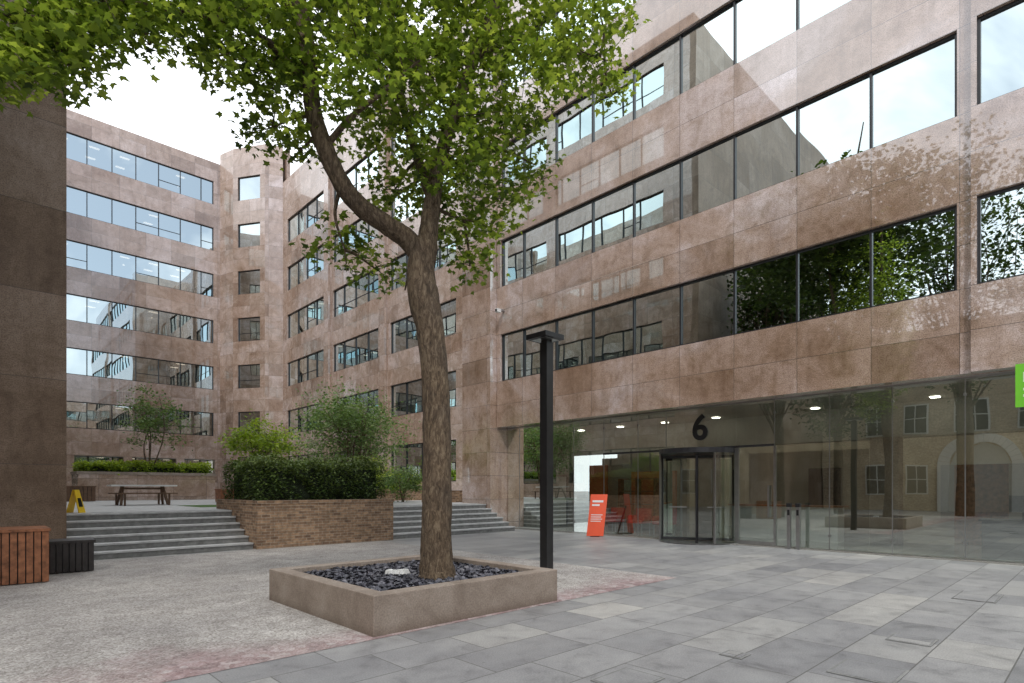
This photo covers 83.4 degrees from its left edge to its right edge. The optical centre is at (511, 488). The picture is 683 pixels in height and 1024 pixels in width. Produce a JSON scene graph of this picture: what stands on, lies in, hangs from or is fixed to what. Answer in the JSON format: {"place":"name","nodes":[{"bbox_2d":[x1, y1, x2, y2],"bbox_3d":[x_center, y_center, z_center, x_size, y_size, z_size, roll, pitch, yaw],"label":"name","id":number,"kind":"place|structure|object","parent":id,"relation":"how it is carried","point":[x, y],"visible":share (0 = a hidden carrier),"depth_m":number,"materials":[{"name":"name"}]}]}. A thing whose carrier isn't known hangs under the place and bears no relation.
{"place":"outdoors","nodes":[
{"label":"outdoors","id":0,"kind":"place"},
{"bbox_2d":[0,0,66,538],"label":"granite walls","id":1,"kind":"structure","parent":0,"point":[33,321],"depth_m":12.56,"materials":[{"name":"brown stone"}]},
{"bbox_2d":[67,499,474,513],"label":"pavement","id":2,"kind":"structure","parent":0,"point":[130,506],"depth_m":20.91,"materials":[{"name":"stone"}]},
{"bbox_2d":[67,490,85,512],"bbox_3d":[-11.041,0.310,14.555,0.344,0.580,0.220,0,0,1],"label":"wet floor sign","id":3,"kind":"object","parent":2,"relation":"on","point":[75,497],"visible":0.96,"depth_m":14.53,"materials":[{"name":"yellow plastic"}]},
{"bbox_2d":[67,486,95,501],"bbox_3d":[-20.648,0.215,27.091,1.640,0.730,0.740,0,0,-44],"label":"dark wooden bench","id":4,"kind":"object","parent":2,"relation":"on","point":[87,493],"visible":0.41,"depth_m":27.12,"materials":[{"name":"brown wood"}]},
{"bbox_2d":[107,485,177,505],"bbox_3d":[-13.875,0.229,21.599,2.100,0.768,1.860,0,0,-44],"label":"picnic table","id":5,"kind":"object","parent":2,"relation":"on","point":[121,494],"visible":0.93,"depth_m":21.35,"materials":[{"name":"brown wood"}]},
{"bbox_2d":[70,471,215,500],"bbox_3d":[-20.293,-0.150,31.928,6.500,1.500,2.300,0,0,-44],"label":"stone planter","id":6,"kind":"object","parent":2,"relation":"on","point":[193,486],"visible":0.82,"depth_m":31.01,"materials":[{"name":"brown stone"}]},
{"bbox_2d":[72,459,213,475],"bbox_3d":[-20.243,-1.169,31.933,6.696,1.013,2.669,0,0,-44],"label":"hedge","id":7,"kind":"object","parent":6,"relation":"in","point":[121,465],"visible":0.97,"depth_m":31.13,"materials":[{"name":"green plant"}]},
{"bbox_2d":[113,382,200,466],"bbox_3d":[-19.821,-3.308,32.190,3.927,5.248,3.920,0,0,21],"label":"tree","id":8,"kind":"object","parent":6,"relation":"in","point":[140,422],"visible":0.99,"depth_m":31.84,"materials":[{"name":"green plant"}]},
{"bbox_2d":[177,505,215,506],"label":"lawn","id":9,"kind":"structure","parent":2,"relation":"on","point":[199,505],"depth_m":20.70,"materials":[{"name":"green plant"}]},
{"bbox_2d":[214,489,233,501],"bbox_3d":[-12.853,0.290,26.174,1.040,0.580,0.840,0,0,-44],"label":"wooden planter box","id":10,"kind":"object","parent":2,"relation":"on","point":[219,494],"visible":0.25,"depth_m":25.75,"materials":[{"name":"wood"}]},
{"bbox_2d":[214,408,305,461],"bbox_3d":[-10.754,-1.347,24.356,3.763,3.919,3.529,0,0,-6],"label":"japanese maple","id":11,"kind":"object","parent":2,"relation":"on","point":[256,441],"visible":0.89,"depth_m":24.04,"materials":[{"name":"green plant"}]},
{"bbox_2d":[67,30,461,489],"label":"granite walls","id":12,"kind":"structure","parent":2,"relation":"on","point":[274,351],"depth_m":43.84,"materials":[{"name":"brown stone"}]},
{"bbox_2d":[74,455,199,459],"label":"interior rooms","id":13,"kind":"object","parent":12,"relation":"attached to","point":[137,457],"visible":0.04,"depth_m":45.24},
{"bbox_2d":[67,91,455,480],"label":"window frames","id":14,"kind":"structure","parent":12,"relation":"attached to","point":[158,228],"depth_m":42.92,"materials":[{"name":"black metal"}]},
{"bbox_2d":[67,91,455,480],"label":"window glass","id":15,"kind":"object","parent":12,"relation":"attached to","point":[99,364],"visible":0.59,"depth_m":42.90,"materials":[{"name":"glass"}]},
{"bbox_2d":[278,373,422,476],"bbox_3d":[-6.038,-1.897,22.214,5.337,5.022,5.884,0,0,-13],"label":"tree","id":16,"kind":"object","parent":2,"relation":"on","point":[346,416],"visible":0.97,"depth_m":21.55,"materials":[{"name":"green plant"}]},
{"bbox_2d":[343,450,398,476],"bbox_3d":[-8.122,-0.867,32.345,3.132,2.950,2.804,0,0,18],"label":"shrub","id":17,"kind":"object","parent":2,"relation":"on","point":[380,462],"visible":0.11,"depth_m":32.44,"materials":[{"name":"green plant"}]},
{"bbox_2d":[376,489,421,500],"bbox_3d":[-7.554,0.300,29.097,6.300,0.600,1.500,0,0,-44],"label":"brick planter","id":18,"kind":"object","parent":2,"relation":"on","point":[417,495],"visible":0.14,"depth_m":29.89,"materials":[{"name":"brown brick"}]},
{"bbox_2d":[376,472,421,491],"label":"shrubs","id":19,"kind":"object","parent":18,"relation":"in","point":[397,482],"visible":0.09,"depth_m":29.61,"materials":[{"name":"green plant"}]},
{"bbox_2d":[381,459,421,501],"bbox_3d":[-5.101,-0.364,26.317,2.504,2.009,2.591,0,0,-44],"label":"shrub","id":20,"kind":"object","parent":2,"relation":"on","point":[393,479],"visible":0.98,"depth_m":26.24,"materials":[{"name":"green plant"}]},
{"bbox_2d":[452,490,461,501],"bbox_3d":[-2.551,0.335,26.686,3.200,0.530,1.100,0,0,-44],"label":"brick planter","id":21,"kind":"object","parent":2,"relation":"on","point":[456,495],"visible":0.18,"depth_m":26.01,"materials":[{"name":"brick"}]},
{"bbox_2d":[0,541,675,682],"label":"aggregate pavement","id":22,"kind":"structure","parent":0,"point":[160,619],"depth_m":7.25,"materials":[{"name":"grey concrete"}]},
{"bbox_2d":[0,526,50,584],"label":"wooden litter bin","id":23,"kind":"object","parent":22,"relation":"on","point":[24,554],"visible":1,"depth_m":9.65,"materials":[{"name":"brown wood"}]},
{"bbox_2d":[49,537,95,573],"bbox_3d":[-8.598,1.280,11.183,0.730,0.600,0.690,0,0,-44],"label":"dark wooden box","id":24,"kind":"object","parent":22,"relation":"on","point":[71,554],"visible":0.86,"depth_m":10.95,"materials":[{"name":"black wood"}]},
{"bbox_2d":[269,555,556,636],"bbox_3d":[-1.428,1.375,8.265,2.960,0.450,2.920,0,0,-44],"label":"stone tree planter","id":25,"kind":"object","parent":22,"relation":"on","point":[369,612],"visible":0.76,"depth_m":7.12,"materials":[{"name":"stone"}]},
{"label":"soil","id":26,"kind":"structure","parent":25,"relation":"in","visible":0},
{"bbox_2d":[0,0,650,580],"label":"plane tree","id":27,"kind":"object","parent":26,"relation":"on","point":[62,38],"visible":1,"depth_m":7.76,"materials":[{"name":"green plant"}]},
{"bbox_2d":[385,569,409,573],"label":"white stones","id":28,"kind":"object","parent":26,"relation":"on","point":[398,571],"visible":0.63,"depth_m":8.17,"materials":[{"name":"stone"}]},
{"bbox_2d":[299,559,521,590],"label":"slate chips","id":29,"kind":"object","parent":26,"relation":"on","point":[374,576],"visible":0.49,"depth_m":8.12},
{"bbox_2d":[526,330,563,568],"bbox_3d":[0.591,-0.583,10.306,0.480,4.355,0.480,0,0,-44],"label":"street lamp","id":30,"kind":"object","parent":22,"relation":"on","point":[545,339],"visible":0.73,"depth_m":10.24,"materials":[{"name":"black metal"}]},
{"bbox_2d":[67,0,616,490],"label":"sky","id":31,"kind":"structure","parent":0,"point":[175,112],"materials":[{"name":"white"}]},
{"bbox_2d":[508,423,566,530],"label":"lobby glazing","id":32,"kind":"structure","parent":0,"point":[530,477],"depth_m":22.82,"materials":[{"name":"clear glass"}]},
{"bbox_2d":[94,491,1023,682],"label":"ground","id":33,"kind":"structure","parent":0,"point":[782,615],"depth_m":6.64,"materials":[{"name":"grey stone"}]},
{"bbox_2d":[67,510,253,559],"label":"stone steps","id":34,"kind":"structure","parent":33,"relation":"on","point":[128,534],"depth_m":14.56,"materials":[{"name":"grey stone"}]},
{"bbox_2d":[216,499,393,549],"bbox_3d":[-6.391,0.955,17.825,4.170,1.290,3.430,0,0,-44],"label":"brick planter","id":35,"kind":"object","parent":33,"relation":"on","point":[268,524],"visible":0.86,"depth_m":16.29,"materials":[{"name":"brick"}]},
{"bbox_2d":[221,453,386,505],"bbox_3d":[-6.381,-0.309,17.795,4.235,1.549,3.320,0,0,-44],"label":"hedge","id":36,"kind":"object","parent":35,"relation":"in","point":[259,478],"visible":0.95,"depth_m":16.72,"materials":[{"name":"green plant"}]},
{"bbox_2d":[393,504,514,538],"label":"stone steps","id":37,"kind":"structure","parent":33,"relation":"on","point":[466,519],"depth_m":20.96,"materials":[{"name":"grey stone"}]},
{"bbox_2d":[587,494,607,536],"bbox_3d":[2.880,0.887,19.438,0.699,1.415,0.545,0,0,9],"label":"red sign board","id":38,"kind":"object","parent":33,"relation":"on","point":[597,515],"visible":1,"depth_m":19.28,"materials":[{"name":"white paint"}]},
{"bbox_2d":[590,667,664,682],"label":"manhole cover","id":39,"kind":"object","parent":33,"relation":"on","point":[625,675],"visible":1,"depth_m":4.84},
{"bbox_2d":[719,650,750,658],"bbox_3d":[2.149,1.592,5.541,0.220,0.008,0.220,0,0,-44],"label":"manhole cover","id":40,"kind":"object","parent":33,"relation":"on","point":[735,654],"visible":1,"depth_m":5.52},
{"bbox_2d":[462,0,1023,521],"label":"granite walls","id":41,"kind":"structure","parent":33,"relation":"on","point":[962,160],"depth_m":15.63,"materials":[{"name":"brown stone"}]},
{"bbox_2d":[495,308,503,312],"bbox_3d":[-0.492,-7.100,22.913,0.420,0.160,0.140,0,0,-44],"label":"security camera","id":42,"kind":"object","parent":41,"relation":"attached to","point":[497,310],"visible":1,"depth_m":22.82,"materials":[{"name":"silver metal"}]},
{"bbox_2d":[502,0,1023,380],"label":"window frames","id":43,"kind":"structure","parent":41,"relation":"attached to","point":[869,74],"depth_m":16.23,"materials":[{"name":"black metal"}]},
{"bbox_2d":[504,0,1023,379],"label":"window glass","id":44,"kind":"object","parent":43,"relation":"in","point":[914,258],"visible":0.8,"depth_m":15.78,"materials":[{"name":"clear glass"}]},
{"bbox_2d":[1015,363,1023,407],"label":"green sign","id":45,"kind":"object","parent":41,"relation":"attached to","point":[1019,385],"visible":1,"depth_m":11.59,"materials":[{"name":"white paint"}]},
{"bbox_2d":[515,374,1023,565],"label":"lobby interior","id":46,"kind":"object","parent":33,"relation":"on","point":[928,469],"visible":0.81,"depth_m":18.69,"materials":[{"name":"grey"}]},
{"bbox_2d":[604,507,624,531],"bbox_3d":[3.812,1.144,21.494,0.620,0.888,0.680,0,0,-44],"label":"red armchair","id":47,"kind":"object","parent":46,"relation":"in","point":[616,515],"visible":0.88,"depth_m":21.48,"materials":[{"name":"fabric"}]},
{"bbox_2d":[628,508,651,533],"bbox_3d":[4.569,1.144,20.558,0.620,0.888,0.680,0,0,-44],"label":"red armchair","id":48,"kind":"object","parent":46,"relation":"in","point":[642,516],"visible":1,"depth_m":20.54,"materials":[{"name":"fabric"}]},
{"bbox_2d":[652,509,676,534],"bbox_3d":[5.260,1.144,19.835,0.620,0.888,0.680,0,0,-44],"label":"red armchair","id":49,"kind":"object","parent":46,"relation":"in","point":[655,519],"visible":0.48,"depth_m":19.81,"materials":[{"name":"fabric"}]},
{"bbox_2d":[659,447,734,544],"bbox_3d":[5.625,0.191,17.486,2.240,2.782,2.240,0,0,-44],"label":"revolving door","id":50,"kind":"structure","parent":46,"relation":"attached to","point":[667,456],"depth_m":17.43,"materials":[{"name":"clear glass"}]},
{"bbox_2d":[692,414,707,439],"bbox_3d":[5.736,-1.888,17.543,0.020,0.808,0.499,0,0,-44],"label":"building number sign","id":51,"kind":"object","parent":46,"relation":"attached to","point":[696,427],"visible":1,"depth_m":17.54,"materials":[{"name":"black metal"}]},
{"bbox_2d":[786,503,791,548],"bbox_3d":[7.395,0.988,15.345,0.110,1.216,0.110,0,0,-44],"label":"access post","id":52,"kind":"object","parent":33,"relation":"on","point":[788,505],"visible":1,"depth_m":15.30,"materials":[{"name":"silver metal"}]},
{"bbox_2d":[795,503,800,549],"bbox_3d":[7.554,0.988,15.179,0.110,1.216,0.110,0,0,-44],"label":"access post","id":53,"kind":"object","parent":33,"relation":"on","point":[798,525],"visible":1,"depth_m":15.15,"materials":[{"name":"silver metal"}]},
{"bbox_2d":[826,659,908,682],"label":"manhole cover","id":54,"kind":"object","parent":33,"relation":"on","point":[876,673],"visible":1,"depth_m":5.00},
{"bbox_2d":[885,633,938,646],"bbox_3d":[4.238,1.592,6.092,0.400,0.008,0.400,0,0,-44],"label":"manhole cover","id":55,"kind":"object","parent":33,"relation":"on","point":[913,639],"visible":1,"depth_m":6.07,"materials":[{"name":"grey metal"}]},
{"bbox_2d":[952,591,1003,602],"bbox_3d":[6.902,1.592,8.517,0.900,0.008,0.500,0,0,-44],"label":"manhole cover","id":56,"kind":"object","parent":33,"relation":"on","point":[979,596],"visible":1,"depth_m":8.49,"materials":[{"name":"grey metal"}]},
{"bbox_2d":[507,372,1023,563],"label":"lobby frames","id":57,"kind":"structure","parent":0,"point":[738,541],"depth_m":15.95,"materials":[{"name":"black metal"}]}
]}

